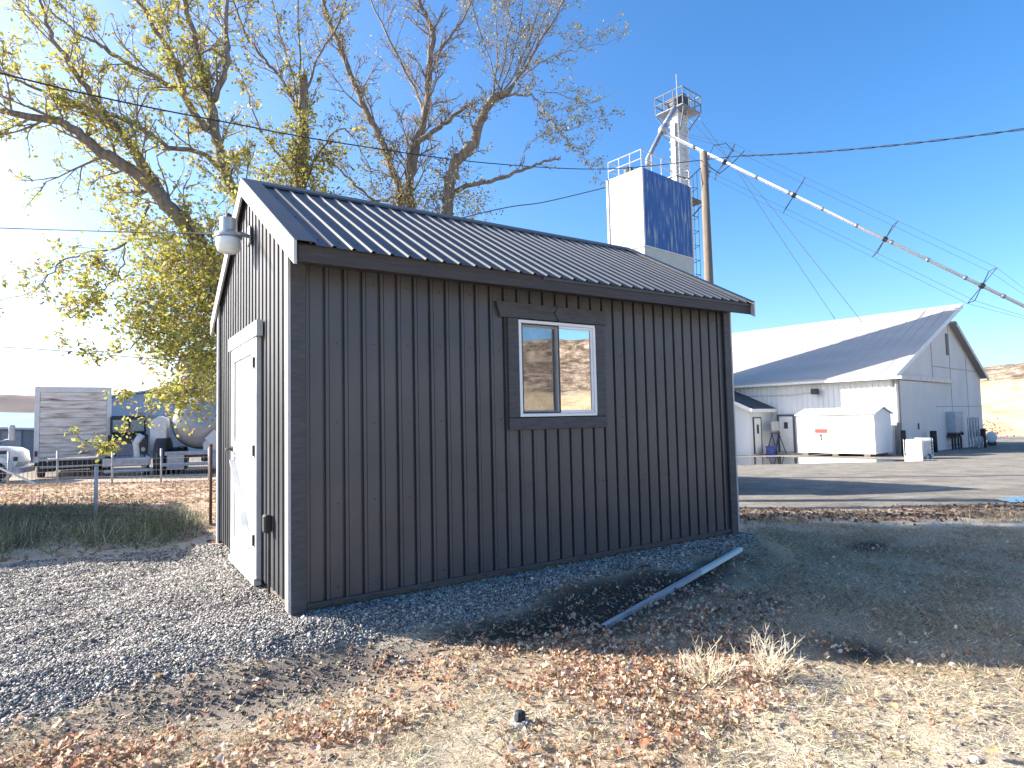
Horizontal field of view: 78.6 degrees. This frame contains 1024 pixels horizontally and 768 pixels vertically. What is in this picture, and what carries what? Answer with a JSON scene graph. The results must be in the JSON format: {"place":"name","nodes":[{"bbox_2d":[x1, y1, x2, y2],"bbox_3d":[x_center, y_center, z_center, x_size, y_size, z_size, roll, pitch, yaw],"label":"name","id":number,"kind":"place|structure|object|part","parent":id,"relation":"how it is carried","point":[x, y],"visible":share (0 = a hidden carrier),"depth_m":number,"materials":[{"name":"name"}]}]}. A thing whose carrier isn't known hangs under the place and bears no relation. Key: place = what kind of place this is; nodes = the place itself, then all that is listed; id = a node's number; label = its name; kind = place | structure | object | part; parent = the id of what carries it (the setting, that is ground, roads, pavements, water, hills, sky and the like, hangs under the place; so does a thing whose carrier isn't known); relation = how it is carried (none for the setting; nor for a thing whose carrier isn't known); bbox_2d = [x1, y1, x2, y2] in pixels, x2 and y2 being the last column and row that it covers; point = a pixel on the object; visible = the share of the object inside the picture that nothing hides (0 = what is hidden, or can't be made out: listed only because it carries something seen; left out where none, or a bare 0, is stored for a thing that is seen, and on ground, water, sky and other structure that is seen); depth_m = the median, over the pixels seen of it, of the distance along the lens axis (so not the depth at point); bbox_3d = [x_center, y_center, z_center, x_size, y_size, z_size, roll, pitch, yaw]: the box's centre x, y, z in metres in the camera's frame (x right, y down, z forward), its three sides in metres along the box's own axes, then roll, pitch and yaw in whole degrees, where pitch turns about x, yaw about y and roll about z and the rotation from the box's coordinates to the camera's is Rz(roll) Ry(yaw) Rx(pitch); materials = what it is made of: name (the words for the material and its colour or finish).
{"place":"outdoors","nodes":[
{"label":"outdoors","id":0,"kind":"place"},
{"bbox_2d":[0,394,34,412],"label":"distant hills","id":1,"kind":"structure","parent":0,"point":[10,403],"depth_m":337.10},
{"bbox_2d":[1,347,176,360],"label":"power line","id":2,"kind":"object","parent":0,"point":[72,351],"visible":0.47,"depth_m":40.88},
{"bbox_2d":[179,348,216,382],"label":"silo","id":3,"kind":"object","parent":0,"point":[195,366],"visible":0.02,"depth_m":60.83,"materials":[{"name":"metal"}]},
{"bbox_2d":[0,532,759,746],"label":"gravel","id":4,"kind":"structure","parent":0,"point":[33,580],"depth_m":4.52,"materials":[{"name":"grey gravel"}]},
{"bbox_2d":[0,434,1023,767],"bbox_3d":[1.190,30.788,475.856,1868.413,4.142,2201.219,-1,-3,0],"label":"ground","id":5,"kind":"structure","parent":0,"point":[976,476],"depth_m":3.95,"materials":[{"name":"soil"}]},
{"bbox_2d":[0,412,33,461],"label":"metal building","id":6,"kind":"structure","parent":5,"relation":"on","point":[23,423],"depth_m":41.92,"materials":[{"name":"metal"}]},
{"bbox_2d":[2,431,21,446],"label":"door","id":7,"kind":"structure","parent":6,"relation":"in","point":[17,442],"depth_m":41.84,"materials":[{"name":"metal"}]},
{"bbox_2d":[0,425,34,481],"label":"semi truck","id":8,"kind":"object","parent":5,"relation":"on","point":[22,460],"visible":0.75,"depth_m":21.36,"materials":[{"name":"white paint"}]},
{"bbox_2d":[33,387,111,476],"bbox_3d":[-18.230,1.990,26.019,2.318,3.314,7.550,1,-4,-35],"label":"box trailer","id":9,"kind":"object","parent":5,"relation":"on","point":[86,411],"visible":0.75,"depth_m":22.91,"materials":[{"name":"white paint"}]},
{"bbox_3d":[-16.106,1.545,22.990,2.008,2.468,0.049,1,-4,-35],"label":"roll door","id":10,"kind":"part","parent":9,"relation":"part of","materials":[{"name":"grey metal"}]},
{"bbox_2d":[0,491,215,559],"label":"weeds","id":11,"kind":"object","parent":5,"relation":"on","point":[94,527],"visible":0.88,"depth_m":8.87,"materials":[{"name":"green plant"}]},
{"bbox_2d":[0,444,215,523],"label":"wire fence","id":12,"kind":"object","parent":5,"relation":"on","point":[96,497],"visible":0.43,"depth_m":10.32,"materials":[{"name":"metal"}]},
{"bbox_2d":[0,448,215,484],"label":"wire fence","id":13,"kind":"object","parent":5,"relation":"on","point":[52,459],"visible":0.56,"depth_m":19.49,"materials":[{"name":"metal"}]},
{"bbox_2d":[0,479,216,561],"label":"leaf litter","id":14,"kind":"object","parent":5,"relation":"on","point":[147,496],"visible":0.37,"depth_m":14.87,"materials":[{"name":"beige plant"}]},
{"bbox_2d":[103,416,150,476],"bbox_3d":[-14.489,2.310,23.609,1.488,2.220,2.015,1,-4,-30],"label":"dark truck","id":15,"kind":"object","parent":5,"relation":"on","point":[126,449],"visible":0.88,"depth_m":23.05,"materials":[{"name":"metal"}]},
{"bbox_2d":[0,0,275,462],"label":"tree","id":16,"kind":"object","parent":5,"relation":"on","point":[201,255],"visible":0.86,"depth_m":11.28,"materials":[{"name":"green plant"}]},
{"bbox_2d":[111,381,216,457],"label":"metal building","id":17,"kind":"structure","parent":5,"relation":"on","point":[138,397],"depth_m":48.00,"materials":[{"name":"metal"}]},
{"bbox_2d":[147,415,185,455],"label":"roller door","id":18,"kind":"structure","parent":17,"relation":"in","point":[176,442],"depth_m":47.83,"materials":[{"name":"metal"}]},
{"bbox_2d":[132,395,216,474],"bbox_3d":[-13.614,2.256,27.711,3.462,3.143,9.330,0,-3,-17],"label":"tanker trailer","id":19,"kind":"object","parent":5,"relation":"on","point":[203,432],"visible":0.47,"depth_m":23.57,"materials":[{"name":"metal"}]},
{"bbox_2d":[201,440,215,460],"bbox_3d":[-10.158,2.439,24.872,3.600,1.950,2.000,-1,-3,-10],"label":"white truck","id":20,"kind":"object","parent":5,"relation":"on","point":[206,443],"visible":0.07,"depth_m":23.75,"materials":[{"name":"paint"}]},
{"bbox_2d":[219,0,405,199],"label":"tree","id":21,"kind":"object","parent":5,"relation":"on","point":[297,158],"visible":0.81,"depth_m":13.71,"materials":[{"name":"green plant"}]},
{"bbox_2d":[398,659,407,664],"bbox_3d":[-0.681,1.741,3.909,0.064,0.038,0.045,-1,-3,0],"label":"rock","id":22,"kind":"object","parent":5,"relation":"on","point":[402,661],"visible":0.87,"depth_m":3.89,"materials":[{"name":"grey stone"}]},
{"bbox_2d":[310,0,631,221],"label":"tree","id":23,"kind":"object","parent":5,"relation":"on","point":[402,197],"visible":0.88,"depth_m":14.38,"materials":[{"name":"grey plant"}]},
{"bbox_2d":[210,178,755,614],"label":"shed","id":24,"kind":"structure","parent":5,"relation":"on","point":[410,400],"depth_m":5.42,"materials":[{"name":"grey paint"}]},
{"bbox_2d":[0,227,214,233],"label":"power line","id":25,"kind":"object","parent":24,"relation":"attached to","point":[107,231],"visible":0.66,"depth_m":6.71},
{"bbox_2d":[214,213,251,254],"bbox_3d":[-2.538,-1.364,5.684,0.303,0.363,0.233,1,-4,-33],"label":"yard light","id":26,"kind":"object","parent":24,"relation":"attached to","point":[228,238],"visible":1,"depth_m":5.60,"materials":[{"name":"metal"}]},
{"bbox_2d":[225,338,254,575],"bbox_3d":[-2.492,0.642,5.738,0.130,2.010,1.103,1,-4,-33],"label":"door","id":27,"kind":"structure","parent":24,"relation":"in","point":[243,357],"depth_m":5.73,"materials":[{"name":"metal"}]},
{"bbox_2d":[518,319,597,416],"bbox_3d":[0.415,-0.135,5.831,0.891,0.870,0.094,1,-4,-33],"label":"window","id":28,"kind":"structure","parent":24,"relation":"in","point":[557,361],"depth_m":5.81,"materials":[{"name":"clear glass"}]},
{"bbox_2d":[0,541,1020,767],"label":"soil crumbs","id":29,"kind":"object","parent":5,"relation":"on","point":[154,702],"visible":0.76,"depth_m":3.58,"materials":[{"name":"soil"}]},
{"bbox_2d":[0,533,1023,767],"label":"fallen leaves","id":30,"kind":"object","parent":5,"relation":"on","point":[665,671],"visible":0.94,"depth_m":3.39,"materials":[{"name":"brown plant"}]},
{"bbox_2d":[0,589,1023,767],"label":"dry straw","id":31,"kind":"object","parent":5,"relation":"on","point":[469,708],"visible":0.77,"depth_m":3.04,"materials":[{"name":"beige plant"}]},
{"bbox_2d":[510,709,527,728],"bbox_3d":[0.034,1.659,3.089,0.091,0.092,0.092,-1,-3,0],"label":"sprinkler head","id":32,"kind":"object","parent":5,"relation":"on","point":[519,716],"visible":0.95,"depth_m":3.06},
{"bbox_2d":[606,74,701,276],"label":"grain elevator","id":33,"kind":"object","parent":5,"relation":"on","point":[650,213],"visible":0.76,"depth_m":40.54,"materials":[{"name":"blue paint"}]},
{"bbox_2d":[464,187,605,217],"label":"power line","id":34,"kind":"object","parent":33,"relation":"attached to","point":[537,203],"visible":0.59,"depth_m":41.23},
{"bbox_2d":[699,118,834,318],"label":"guy wire","id":35,"kind":"object","parent":33,"relation":"attached to","point":[770,222],"visible":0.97,"depth_m":47.67,"materials":[{"name":"grey metal"}]},
{"bbox_2d":[690,120,861,321],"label":"guy wire","id":36,"kind":"object","parent":33,"relation":"attached to","point":[785,225],"visible":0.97,"depth_m":46.05,"materials":[{"name":"grey metal"}]},
{"bbox_2d":[663,131,1023,318],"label":"grain spout","id":37,"kind":"object","parent":33,"relation":"attached to","point":[892,242],"visible":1,"depth_m":37.55,"materials":[{"name":"white paint"}]},
{"bbox_2d":[602,547,742,627],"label":"metal trim","id":38,"kind":"structure","parent":5,"relation":"on","point":[697,573],"depth_m":5.36,"materials":[{"name":"grey metal"}]},
{"bbox_2d":[669,143,743,283],"bbox_3d":[6.476,-2.288,20.144,2.434,11.187,0.326,-2,-3,9],"label":"utility pole","id":39,"kind":"object","parent":5,"relation":"on","point":[705,165],"visible":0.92,"depth_m":20.26,"materials":[{"name":"brown wood"}]},
{"bbox_2d":[0,72,700,169],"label":"power line","id":40,"kind":"object","parent":39,"relation":"attached to","point":[277,131],"visible":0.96,"depth_m":11.15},
{"bbox_2d":[710,128,1023,159],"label":"power line","id":41,"kind":"object","parent":39,"relation":"attached to","point":[880,146],"visible":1,"depth_m":17.69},
{"bbox_2d":[666,636,756,689],"bbox_3d":[1.115,1.578,3.528,0.511,0.308,0.373,-1,-3,0],"label":"dry shrub","id":42,"kind":"object","parent":5,"relation":"on","point":[716,673],"visible":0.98,"depth_m":3.51,"materials":[{"name":"beige plant"}]},
{"bbox_2d":[734,391,776,454],"bbox_3d":[13.335,2.541,40.124,3.056,4.460,6.091,2,-4,-41],"label":"annex","id":43,"kind":"object","parent":5,"relation":"on","point":[753,425],"visible":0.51,"depth_m":37.91,"materials":[{"name":"white metal"}]},
{"bbox_2d":[753,417,762,453],"bbox_3d":[14.909,3.111,37.950,0.957,2.200,0.065,2,-4,-41],"label":"door","id":44,"kind":"structure","parent":43,"relation":"in","point":[757,423],"depth_m":37.90,"materials":[{"name":"white paint"}]},
{"bbox_2d":[765,446,776,454],"bbox_3d":[15.557,3.980,37.503,0.600,0.510,0.440,2,-4,-41],"label":"crate","id":45,"kind":"object","parent":5,"relation":"on","point":[770,450],"visible":1,"depth_m":37.32,"materials":[{"name":"blue plastic"}]},
{"bbox_2d":[744,623,804,689],"bbox_3d":[1.438,1.500,3.490,0.405,0.307,0.382,0,-4,-28],"label":"dry shrub","id":46,"kind":"object","parent":5,"relation":"on","point":[772,661],"visible":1,"depth_m":3.47,"materials":[{"name":"beige plant"}]},
{"bbox_2d":[768,421,786,454],"bbox_3d":[16.035,3.287,38.042,1.197,2.007,0.764,2,-4,-41],"label":"step frame","id":47,"kind":"object","parent":5,"relation":"on","point":[775,426],"visible":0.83,"depth_m":38.01,"materials":[{"name":"grey metal"}]},
{"bbox_2d":[737,457,936,464],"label":"puddle","id":48,"kind":"object","parent":5,"relation":"on","point":[768,460],"visible":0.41,"depth_m":29.84,"materials":[{"name":"grey liquid"}]},
{"bbox_2d":[794,406,892,456],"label":"storage shed","id":49,"kind":"structure","parent":5,"relation":"on","point":[866,431],"depth_m":32.93,"materials":[{"name":"white metal"}]},
{"bbox_2d":[732,303,988,454],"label":"barn","id":50,"kind":"structure","parent":5,"relation":"on","point":[919,373],"depth_m":39.23,"materials":[{"name":"white metal"}]},
{"bbox_2d":[777,414,795,452],"bbox_3d":[16.840,3.032,38.374,0.080,2.320,1.079,2,-4,-41],"label":"man door","id":51,"kind":"structure","parent":50,"relation":"in","point":[787,422],"depth_m":38.31,"materials":[{"name":"white paint"}]},
{"bbox_2d":[899,380,937,443],"bbox_3d":[23.502,1.935,36.114,6.146,4.150,0.100,2,-4,-41],"label":"sliding door","id":52,"kind":"structure","parent":50,"relation":"in","point":[917,399],"depth_m":35.90,"materials":[{"name":"white metal"}]},
{"bbox_2d":[739,499,1023,524],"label":"verge leaves","id":53,"kind":"object","parent":5,"relation":"on","point":[918,515],"visible":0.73,"depth_m":10.37,"materials":[{"name":"brown plant"}]},
{"bbox_2d":[900,430,905,455],"bbox_3d":[20.201,3.083,32.249,0.240,1.400,0.240,-1,-3,0],"label":"bollard","id":54,"kind":"object","parent":5,"relation":"on","point":[903,436],"visible":0.78,"depth_m":32.18,"materials":[{"name":"black metal"}]},
{"bbox_2d":[900,735,907,739],"bbox_3d":[1.807,1.629,2.882,0.034,0.021,0.026,-1,-3,0],"label":"rock","id":55,"kind":"object","parent":5,"relation":"on","point":[903,736],"visible":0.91,"depth_m":2.88,"materials":[{"name":"white stone"}]},
{"bbox_2d":[903,438,933,458],"bbox_3d":[19.514,3.079,29.915,0.985,0.968,0.988,1,-4,-29],"label":"bulk tote","id":56,"kind":"object","parent":5,"relation":"on","point":[917,448],"visible":1,"depth_m":29.70,"materials":[{"name":"white paint"}]},
{"bbox_2d":[930,431,937,451],"bbox_3d":[24.334,3.373,36.079,0.340,1.350,0.340,-1,-3,0],"label":"bollard","id":57,"kind":"object","parent":5,"relation":"on","point":[933,435],"visible":0.81,"depth_m":35.95,"materials":[{"name":"black metal"}]},
{"bbox_2d":[946,435,961,449],"bbox_3d":[28.147,3.749,40.328,2.000,0.880,1.000,2,-4,-41],"label":"steel stand","id":58,"kind":"object","parent":5,"relation":"on","point":[959,444],"visible":0.42,"depth_m":39.96,"materials":[{"name":"black metal"}]},
{"bbox_2d":[946,411,963,435],"bbox_3d":[28.171,2.521,40.349,1.599,1.562,1.518,2,-4,-41],"label":"bulk tote","id":59,"kind":"object","parent":58,"relation":"on","point":[955,426],"visible":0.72,"depth_m":39.67,"materials":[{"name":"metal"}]},
{"bbox_2d":[968,755,981,763],"bbox_3d":[1.983,1.609,2.678,0.051,0.031,0.039,-1,-3,0],"label":"rock","id":60,"kind":"object","parent":5,"relation":"on","point":[973,759],"visible":0.96,"depth_m":2.67,"materials":[{"name":"white stone"}]},
{"bbox_2d":[980,429,986,447],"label":"bollard","id":61,"kind":"object","parent":5,"relation":"on","point":[983,433],"visible":0.83,"depth_m":41.33,"materials":[{"name":"black metal"}]},
{"bbox_2d":[983,418,1014,438],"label":"red shrub","id":62,"kind":"object","parent":5,"relation":"on","point":[998,427],"visible":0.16,"depth_m":56.84,"materials":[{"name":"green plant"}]},
{"bbox_2d":[999,496,1023,501],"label":"puddle","id":63,"kind":"object","parent":5,"relation":"on","point":[1014,498],"visible":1,"depth_m":11.94,"materials":[{"name":"blue liquid"}]},
{"bbox_2d":[0,0,1023,394],"label":"sky","id":64,"kind":"structure","parent":0,"point":[769,76],"materials":[{"name":"blue"}]},
{"bbox_2d":[696,522,1023,726],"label":"grass","id":65,"kind":"structure","parent":0,"point":[877,534],"depth_m":5.39,"materials":[{"name":"plant"}]},
{"bbox_2d":[739,505,1023,529],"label":"verge grass","id":66,"kind":"structure","parent":0,"point":[991,517],"depth_m":9.52,"materials":[{"name":"plant"}]},
{"bbox_2d":[960,417,983,448],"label":"tube rack","id":67,"kind":"object","parent":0,"point":[973,427],"visible":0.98,"depth_m":40.96,"materials":[{"name":"grey metal"}]},
{"bbox_2d":[986,431,996,445],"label":"fuel tank","id":68,"kind":"object","parent":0,"point":[991,437],"visible":0.97,"depth_m":44.20,"materials":[{"name":"white metal"}]},
{"bbox_2d":[980,363,1023,433],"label":"hillside","id":69,"kind":"structure","parent":0,"point":[1002,392],"depth_m":88.92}
]}

